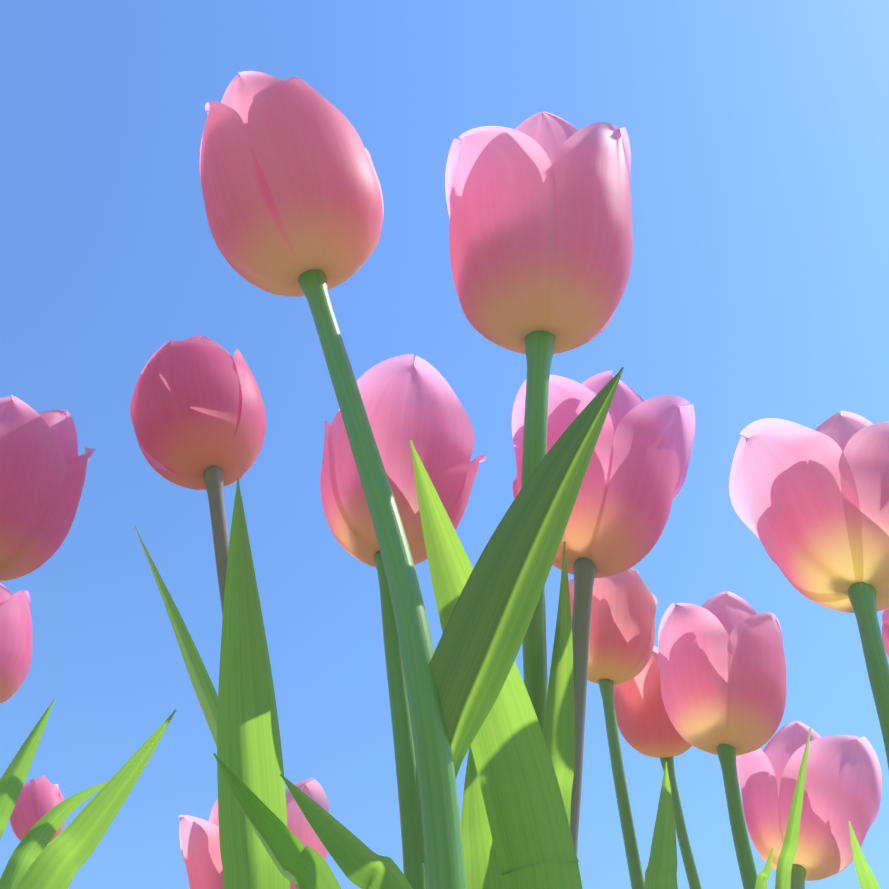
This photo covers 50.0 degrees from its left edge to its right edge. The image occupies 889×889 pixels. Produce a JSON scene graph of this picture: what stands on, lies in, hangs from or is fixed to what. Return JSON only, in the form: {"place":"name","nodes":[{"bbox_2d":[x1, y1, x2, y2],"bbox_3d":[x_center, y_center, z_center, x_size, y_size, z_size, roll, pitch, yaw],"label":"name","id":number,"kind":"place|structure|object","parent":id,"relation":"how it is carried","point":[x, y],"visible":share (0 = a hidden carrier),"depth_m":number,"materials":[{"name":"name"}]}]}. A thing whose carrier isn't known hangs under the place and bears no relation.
{"place":"outdoors","nodes":[
{"label":"outdoors","id":0,"kind":"place"},
{"bbox_2d":[0,0,888,888],"label":"sky","id":1,"kind":"structure","parent":0,"point":[757,288],"materials":[{"name":"blue"}]},
{"label":"ground","id":2,"kind":"structure","parent":0,"visible":0},
{"bbox_2d":[0,583,32,703],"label":"tulip","id":3,"kind":"object","parent":2,"relation":"on","point":[16,636],"visible":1,"depth_m":0.51,"materials":[{"name":"pink plant"}]},
{"bbox_2d":[0,699,54,839],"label":"tulip leaf","id":4,"kind":"object","parent":2,"relation":"on","point":[13,778],"visible":1,"depth_m":0.36,"materials":[{"name":"green plant"}]},
{"bbox_2d":[10,776,65,844],"bbox_3d":[-0.396,0.627,0.745,0.136,0.769,0.056,35,-58,-26],"label":"tulip","id":5,"kind":"object","parent":2,"relation":"on","point":[40,798],"visible":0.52,"depth_m":0.98,"materials":[{"name":"pink plant"}]},
{"bbox_2d":[0,395,95,580],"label":"tulip","id":6,"kind":"object","parent":2,"relation":"on","point":[43,466],"visible":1,"depth_m":0.35,"materials":[{"name":"pink plant"}]},
{"bbox_2d":[0,781,107,888],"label":"tulip leaf","id":7,"kind":"object","parent":2,"relation":"on","point":[33,843],"visible":0.85,"depth_m":0.36,"materials":[{"name":"green plant"}]},
{"bbox_2d":[15,710,176,888],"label":"tulip leaf","id":8,"kind":"object","parent":2,"relation":"on","point":[62,858],"visible":1,"depth_m":0.29,"materials":[{"name":"green plant"}]},
{"bbox_2d":[134,525,217,746],"bbox_3d":[-0.090,0.251,0.268,0.005,0.510,0.165,-27,-55,21],"label":"tulip leaf","id":9,"kind":"object","parent":2,"relation":"on","point":[205,691],"visible":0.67,"depth_m":0.41,"materials":[{"name":"green plant"}]},
{"bbox_2d":[130,336,265,615],"bbox_3d":[-0.075,0.191,0.250,0.056,0.560,0.189,-19,-52,15],"label":"tulip","id":10,"kind":"object","parent":2,"relation":"on","point":[197,413],"visible":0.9,"depth_m":0.37,"materials":[{"name":"pink plant"}]},
{"bbox_2d":[217,479,289,888],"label":"tulip leaf","id":11,"kind":"object","parent":2,"relation":"on","point":[249,752],"visible":1,"depth_m":0.29,"materials":[{"name":"green plant"}]},
{"bbox_2d":[178,778,328,888],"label":"tulip","id":12,"kind":"object","parent":2,"relation":"on","point":[200,846],"visible":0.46,"depth_m":0.41,"materials":[{"name":"pink plant"}]},
{"bbox_2d":[213,753,340,888],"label":"tulip leaf","id":13,"kind":"object","parent":2,"relation":"on","point":[298,862],"visible":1,"depth_m":0.28,"materials":[{"name":"green plant"}]},
{"bbox_2d":[200,71,466,888],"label":"tulip","id":14,"kind":"object","parent":2,"relation":"on","point":[292,194],"visible":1,"depth_m":0.27,"materials":[{"name":"pink plant"}]},
{"bbox_2d":[416,367,623,862],"bbox_3d":[0.013,0.033,0.204,0.017,0.079,0.084,22,-54,-18],"label":"tulip leaf","id":15,"kind":"object","parent":14,"relation":"on","point":[480,642],"visible":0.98,"depth_m":0.20,"materials":[{"name":"green plant"}]},
{"bbox_2d":[280,774,412,888],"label":"tulip leaf","id":16,"kind":"object","parent":2,"relation":"on","point":[360,863],"visible":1,"depth_m":0.26,"materials":[{"name":"green plant"}]},
{"bbox_2d":[320,354,486,888],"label":"tulip","id":17,"kind":"object","parent":2,"relation":"on","point":[405,400],"visible":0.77,"depth_m":0.33,"materials":[{"name":"pink plant"}]},
{"bbox_2d":[461,746,502,888],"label":"tulip leaf","id":18,"kind":"object","parent":2,"relation":"on","point":[482,867],"visible":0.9,"depth_m":0.26,"materials":[{"name":"green plant"}]},
{"bbox_2d":[409,440,582,888],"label":"tulip leaf","id":19,"kind":"object","parent":2,"relation":"on","point":[527,819],"visible":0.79,"depth_m":0.24,"materials":[{"name":"green plant"}]},
{"bbox_2d":[445,112,632,731],"bbox_3d":[0.030,0.174,0.197,0.056,0.500,0.318,-1,-50,0],"label":"tulip","id":20,"kind":"object","parent":2,"relation":"on","point":[539,205],"visible":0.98,"depth_m":0.26,"materials":[{"name":"pink plant"}]},
{"bbox_2d":[543,541,574,826],"bbox_3d":[0.030,0.206,0.165,0.012,0.410,0.120,6,-50,-5],"label":"tulip leaf","id":21,"kind":"object","parent":2,"relation":"on","point":[559,729],"visible":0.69,"depth_m":0.28,"materials":[{"name":"green plant"}]},
{"bbox_2d":[512,370,694,854],"bbox_3d":[0.058,0.184,0.205,0.067,0.500,0.158,-1,-50,0],"label":"tulip","id":22,"kind":"object","parent":2,"relation":"on","point":[634,478],"visible":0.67,"depth_m":0.32,"materials":[{"name":"pink plant"}]},
{"bbox_2d":[568,568,656,888],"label":"tulip","id":23,"kind":"object","parent":2,"relation":"on","point":[622,628],"visible":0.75,"depth_m":0.51,"materials":[{"name":"pink plant"}]},
{"bbox_2d":[614,646,701,888],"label":"tulip","id":24,"kind":"object","parent":2,"relation":"on","point":[645,726],"visible":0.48,"depth_m":0.56,"materials":[{"name":"pink plant"}]},
{"bbox_2d":[644,762,677,888],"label":"tulip leaf","id":25,"kind":"object","parent":2,"relation":"on","point":[661,871],"visible":1,"depth_m":0.35,"materials":[{"name":"green plant"}]},
{"bbox_2d":[658,591,786,888],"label":"tulip","id":26,"kind":"object","parent":2,"relation":"on","point":[721,664],"visible":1,"depth_m":0.41,"materials":[{"name":"pink plant"}]},
{"bbox_2d":[755,848,773,888],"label":"tulip leaf","id":27,"kind":"object","parent":2,"relation":"on","point":[763,876],"visible":1,"depth_m":0.37,"materials":[{"name":"green plant"}]},
{"bbox_2d":[775,728,811,888],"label":"tulip leaf","id":28,"kind":"object","parent":2,"relation":"on","point":[785,862],"visible":1,"depth_m":0.33,"materials":[{"name":"green plant"}]},
{"bbox_2d":[729,411,888,769],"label":"tulip","id":29,"kind":"object","parent":2,"relation":"on","point":[811,507],"visible":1,"depth_m":0.32,"materials":[{"name":"pink plant"}]},
{"bbox_2d":[736,720,881,888],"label":"tulip","id":30,"kind":"object","parent":2,"relation":"on","point":[843,783],"visible":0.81,"depth_m":0.44,"materials":[{"name":"pink plant"}]},
{"bbox_2d":[848,821,879,888],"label":"tulip leaf","id":31,"kind":"object","parent":2,"relation":"on","point":[866,877],"visible":1,"depth_m":0.35,"materials":[{"name":"green plant"}]},
{"bbox_2d":[882,608,888,656],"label":"tulip","id":32,"kind":"object","parent":2,"relation":"on","point":[885,625],"visible":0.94,"depth_m":0.73,"materials":[{"name":"pink plant"}]}
]}

